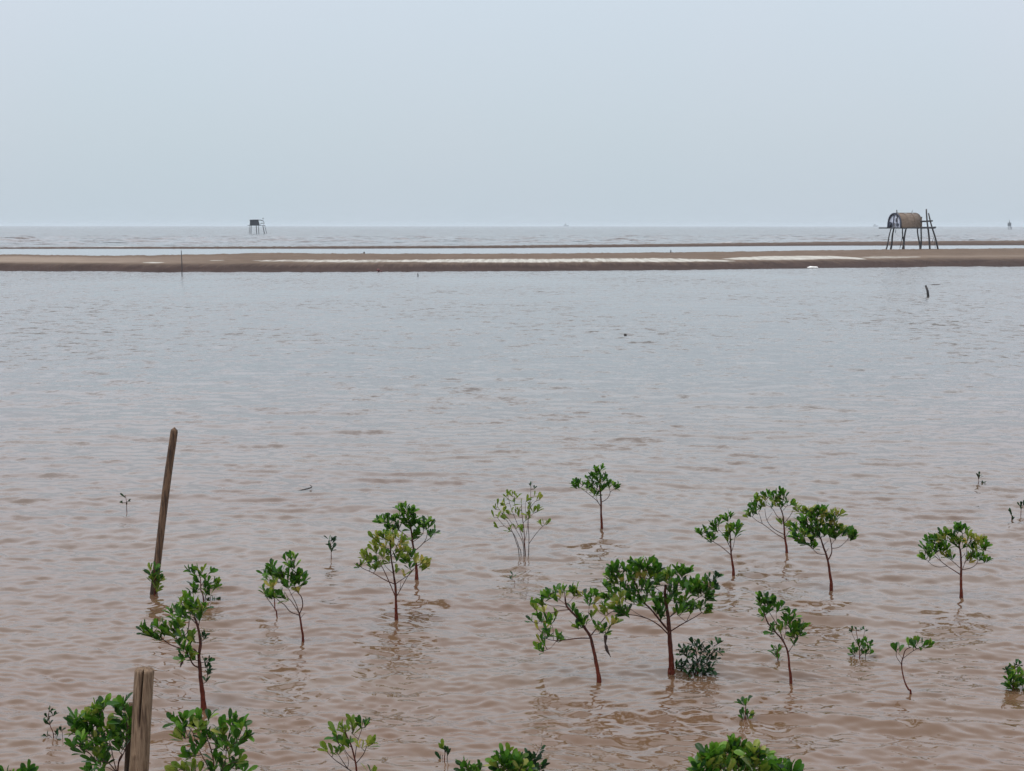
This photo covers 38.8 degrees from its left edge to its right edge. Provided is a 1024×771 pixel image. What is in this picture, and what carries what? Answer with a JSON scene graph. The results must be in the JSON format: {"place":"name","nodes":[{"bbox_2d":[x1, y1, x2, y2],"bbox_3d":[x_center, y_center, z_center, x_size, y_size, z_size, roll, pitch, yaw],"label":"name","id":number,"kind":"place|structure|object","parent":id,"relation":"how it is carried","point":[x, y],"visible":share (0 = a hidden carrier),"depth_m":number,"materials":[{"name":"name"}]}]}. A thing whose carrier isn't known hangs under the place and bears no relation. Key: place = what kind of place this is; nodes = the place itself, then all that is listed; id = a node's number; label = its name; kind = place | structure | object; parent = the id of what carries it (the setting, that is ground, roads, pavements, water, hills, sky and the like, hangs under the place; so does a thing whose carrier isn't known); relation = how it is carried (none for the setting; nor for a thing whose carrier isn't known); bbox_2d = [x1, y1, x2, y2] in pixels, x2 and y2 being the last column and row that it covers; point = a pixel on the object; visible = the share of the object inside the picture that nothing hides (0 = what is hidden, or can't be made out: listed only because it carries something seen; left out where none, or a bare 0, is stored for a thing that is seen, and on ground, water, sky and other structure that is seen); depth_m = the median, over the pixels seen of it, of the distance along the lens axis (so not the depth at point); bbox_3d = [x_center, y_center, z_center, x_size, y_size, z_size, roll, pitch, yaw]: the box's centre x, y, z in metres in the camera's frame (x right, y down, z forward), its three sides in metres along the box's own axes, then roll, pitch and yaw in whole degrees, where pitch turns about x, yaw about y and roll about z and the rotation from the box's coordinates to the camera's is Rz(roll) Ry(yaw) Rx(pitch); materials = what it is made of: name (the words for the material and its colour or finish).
{"place":"outdoors","nodes":[
{"label":"outdoors","id":0,"kind":"place"},
{"bbox_2d":[0,266,1023,770],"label":"lagoon water","id":1,"kind":"structure","parent":0,"point":[882,408],"depth_m":15.92,"materials":[{"name":"brown liquid"}]},
{"bbox_2d":[0,759,38,770],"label":"mangrove bush","id":2,"kind":"object","parent":1,"relation":"on","point":[29,767],"visible":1,"depth_m":7.46,"materials":[{"name":"green plant"}]},
{"bbox_2d":[42,705,65,738],"bbox_3d":[-2.693,2.163,8.565,0.149,0.577,0.090,-1,6,-12],"label":"mangrove seedling","id":3,"kind":"object","parent":1,"relation":"on","point":[50,722],"visible":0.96,"depth_m":8.54,"materials":[{"name":"green plant"}]},
{"bbox_2d":[63,692,132,770],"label":"mangrove bush","id":4,"kind":"object","parent":1,"relation":"in","point":[81,728],"visible":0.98,"depth_m":7.61,"materials":[{"name":"green plant"}]},
{"bbox_2d":[120,493,130,511],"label":"mangrove seedling","id":5,"kind":"object","parent":1,"relation":"on","point":[126,500],"visible":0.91,"depth_m":15.36,"materials":[{"name":"green plant"}]},
{"bbox_2d":[124,702,131,770],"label":"wooden stake","id":6,"kind":"object","parent":1,"relation":"in","point":[127,759],"visible":0.38,"depth_m":7.76,"materials":[{"name":"brown wood"}]},
{"bbox_2d":[129,666,153,770],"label":"wooden post","id":7,"kind":"object","parent":1,"relation":"in","point":[141,716],"visible":1,"depth_m":7.54,"materials":[{"name":"brown wood"}]},
{"bbox_2d":[142,561,165,595],"bbox_3d":[-2.913,1.753,11.882,0.208,0.654,0.146,0,6,0],"label":"mangrove seedling","id":8,"kind":"object","parent":1,"relation":"on","point":[160,577],"visible":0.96,"depth_m":11.85,"materials":[{"name":"green plant"}]},
{"bbox_2d":[150,427,177,594],"bbox_3d":[-2.879,1.273,11.899,0.331,1.871,0.066,-2,6,-14],"label":"wooden post","id":9,"kind":"object","parent":1,"relation":"in","point":[165,494],"visible":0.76,"depth_m":11.85,"materials":[{"name":"brown wood"}]},
{"bbox_2d":[136,590,215,709],"bbox_3d":[-2.105,1.823,9.097,0.499,1.126,0.235,4,7,29],"label":"mangrove tree","id":10,"kind":"object","parent":1,"relation":"on","point":[191,604],"visible":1,"depth_m":9.05,"materials":[{"name":"green plant"}]},
{"bbox_2d":[183,563,221,600],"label":"mangrove tree","id":11,"kind":"object","parent":1,"relation":"on","point":[205,583],"visible":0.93,"depth_m":11.69,"materials":[{"name":"green plant"}]},
{"bbox_2d":[162,707,257,770],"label":"mangrove bush","id":12,"kind":"object","parent":1,"relation":"in","point":[219,731],"visible":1,"depth_m":7.58,"materials":[{"name":"green plant"}]},
{"bbox_2d":[256,568,277,616],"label":"mangrove tree","id":13,"kind":"object","parent":1,"relation":"on","point":[263,585],"visible":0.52,"depth_m":11.26,"materials":[{"name":"green plant"}]},
{"bbox_2d":[262,550,310,641],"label":"mangrove tree","id":14,"kind":"object","parent":1,"relation":"on","point":[280,574],"visible":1,"depth_m":10.43,"materials":[{"name":"green plant"}]},
{"bbox_2d":[324,535,336,558],"bbox_3d":[-1.638,1.643,13.187,0.128,0.582,0.082,-3,7,-26],"label":"mangrove seedling","id":15,"kind":"object","parent":1,"relation":"on","point":[333,539],"visible":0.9,"depth_m":13.17,"materials":[{"name":"green plant"}]},
{"bbox_2d":[317,713,379,770],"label":"mangrove tree","id":16,"kind":"object","parent":1,"relation":"on","point":[343,740],"visible":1,"depth_m":7.81,"materials":[{"name":"green plant"}]},
{"bbox_2d":[354,527,431,619],"bbox_3d":[-0.899,1.616,11.184,0.620,1.094,0.301,3,7,29],"label":"mangrove tree","id":17,"kind":"object","parent":1,"relation":"on","point":[425,561],"visible":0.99,"depth_m":11.10,"materials":[{"name":"green plant"}]},
{"bbox_2d":[372,501,440,579],"bbox_3d":[-0.886,1.503,12.312,0.572,1.069,0.247,0,6,0],"label":"mangrove tree","id":18,"kind":"object","parent":1,"relation":"on","point":[411,522],"visible":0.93,"depth_m":12.29,"materials":[{"name":"green plant"}]},
{"bbox_2d":[435,739,450,761],"bbox_3d":[-0.399,2.233,8.214,0.064,0.509,0.132,-5,8,-41],"label":"mangrove seedling","id":19,"kind":"object","parent":1,"relation":"on","point":[442,745],"visible":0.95,"depth_m":8.18,"materials":[{"name":"green plant"}]},
{"bbox_2d":[454,756,485,770],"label":"mangrove bush","id":20,"kind":"object","parent":1,"relation":"on","point":[463,765],"visible":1,"depth_m":7.59,"materials":[{"name":"green plant"}]},
{"bbox_2d":[484,742,537,770],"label":"mangrove bush","id":21,"kind":"object","parent":1,"relation":"in","point":[509,761],"visible":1,"depth_m":7.52,"materials":[{"name":"green plant"}]},
{"bbox_2d":[491,481,550,554],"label":"mangrove tree","id":22,"kind":"object","parent":1,"relation":"on","point":[520,526],"visible":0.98,"depth_m":13.25,"materials":[{"name":"green plant"}]},
{"bbox_2d":[524,744,549,770],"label":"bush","id":23,"kind":"object","parent":1,"relation":"on","point":[534,758],"visible":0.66,"depth_m":7.73,"materials":[{"name":"green plant"}]},
{"bbox_2d":[525,582,623,682],"bbox_3d":[0.407,1.798,9.699,0.649,1.043,0.403,0,6,0],"label":"mangrove tree","id":24,"kind":"object","parent":1,"relation":"in","point":[580,620],"visible":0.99,"depth_m":9.59,"materials":[{"name":"green plant"}]},
{"bbox_2d":[570,463,620,528],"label":"mangrove tree","id":25,"kind":"object","parent":1,"relation":"on","point":[588,483],"visible":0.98,"depth_m":14.46,"materials":[{"name":"green plant"}]},
{"bbox_2d":[594,555,723,674],"bbox_3d":[0.976,1.696,9.699,0.776,1.232,0.484,-1,6,-10],"label":"mangrove tree","id":26,"kind":"object","parent":1,"relation":"on","point":[696,586],"visible":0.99,"depth_m":9.60,"materials":[{"name":"green plant"}]},
{"bbox_2d":[674,636,724,677],"bbox_3d":[1.245,1.980,9.805,0.371,0.646,0.225,1,6,10],"label":"mangrove bush","id":27,"kind":"object","parent":1,"relation":"on","point":[694,664],"visible":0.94,"depth_m":9.78,"materials":[{"name":"green plant"}]},
{"bbox_2d":[694,510,743,575],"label":"mangrove tree","id":28,"kind":"object","parent":1,"relation":"on","point":[730,526],"visible":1,"depth_m":12.63,"materials":[{"name":"green plant"}]},
{"bbox_2d":[686,733,803,770],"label":"mangrove bush","id":29,"kind":"object","parent":1,"relation":"in","point":[714,757],"visible":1,"depth_m":7.33,"materials":[{"name":"green plant"}]},
{"bbox_2d":[735,695,754,719],"bbox_3d":[1.418,2.150,8.905,0.138,0.507,0.083,0,6,0],"label":"mangrove seedling","id":30,"kind":"object","parent":1,"relation":"on","point":[743,700],"visible":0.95,"depth_m":8.88,"materials":[{"name":"green plant"}]},
{"bbox_2d":[742,486,801,552],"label":"mangrove tree","id":31,"kind":"object","parent":1,"relation":"on","point":[753,507],"visible":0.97,"depth_m":13.38,"materials":[{"name":"green plant"}]},
{"bbox_2d":[767,643,782,660],"bbox_3d":[1.833,2.032,10.101,0.114,0.478,0.100,-1,6,-12],"label":"mangrove seedling","id":32,"kind":"object","parent":1,"relation":"on","point":[777,654],"visible":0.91,"depth_m":10.09,"materials":[{"name":"green plant"}]},
{"bbox_2d":[753,591,810,683],"bbox_3d":[1.780,1.838,9.637,0.376,0.986,0.174,0,6,0],"label":"mangrove tree","id":33,"kind":"object","parent":1,"relation":"on","point":[796,627],"visible":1,"depth_m":9.59,"materials":[{"name":"green plant"}]},
{"bbox_2d":[787,504,858,590],"bbox_3d":[2.579,1.502,12.138,0.710,1.104,0.248,-3,7,-29],"label":"mangrove tree","id":34,"kind":"object","parent":1,"relation":"on","point":[823,513],"visible":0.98,"depth_m":12.08,"materials":[{"name":"green plant"}]},
{"bbox_2d":[847,626,875,658],"bbox_3d":[2.459,1.970,10.259,0.186,0.594,0.160,4,8,35],"label":"mangrove bush","id":35,"kind":"object","parent":1,"relation":"on","point":[864,646],"visible":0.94,"depth_m":10.22,"materials":[{"name":"green plant"}]},
{"bbox_2d":[890,635,938,693],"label":"mangrove tree","id":36,"kind":"object","parent":1,"relation":"on","point":[914,641],"visible":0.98,"depth_m":9.31,"materials":[{"name":"green plant"}]},
{"bbox_2d":[916,521,992,597],"bbox_3d":[3.597,1.595,11.853,0.624,0.985,0.337,1,6,8],"label":"mangrove tree","id":37,"kind":"object","parent":1,"relation":"on","point":[957,527],"visible":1,"depth_m":11.81,"materials":[{"name":"green plant"}]},
{"bbox_2d":[976,471,986,483],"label":"mangrove seedling","id":38,"kind":"object","parent":1,"relation":"on","point":[978,474],"visible":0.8,"depth_m":17.02,"materials":[{"name":"green plant"}]},
{"bbox_2d":[1001,659,1023,690],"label":"mangrove bush","id":39,"kind":"object","parent":1,"relation":"on","point":[1017,681],"visible":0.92,"depth_m":9.45,"materials":[{"name":"green plant"}]},
{"bbox_2d":[0,226,1023,246],"bbox_3d":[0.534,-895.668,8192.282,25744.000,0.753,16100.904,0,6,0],"label":"sea","id":40,"kind":"structure","parent":0,"point":[128,236],"depth_m":444.83,"materials":[{"name":"liquid"}]},
{"bbox_2d":[248,218,266,233],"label":"stilt hut","id":41,"kind":"object","parent":40,"relation":"in","point":[254,223],"visible":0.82,"depth_m":562.70,"materials":[{"name":"grey wood"}]},
{"bbox_2d":[0,248,1023,272],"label":"sand bar","id":42,"kind":"object","parent":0,"point":[430,262],"visible":0.87,"depth_m":110.10,"materials":[{"name":"sand"}]},
{"bbox_2d":[879,209,938,248],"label":"stilt hut","id":43,"kind":"object","parent":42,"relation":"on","point":[902,221],"visible":0.95,"depth_m":160.97,"materials":[{"name":"brown wood"}]},
{"bbox_2d":[0,245,1023,255],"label":"channel water","id":44,"kind":"structure","parent":0,"point":[150,251],"depth_m":180.31,"materials":[{"name":"grey liquid"}]},
{"bbox_2d":[0,240,1023,248],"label":"sand bar","id":45,"kind":"object","parent":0,"point":[895,243],"visible":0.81,"depth_m":221.16,"materials":[{"name":"sand"}]},
{"bbox_2d":[0,0,1023,225],"label":"sky","id":46,"kind":"structure","parent":0,"point":[113,112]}
]}

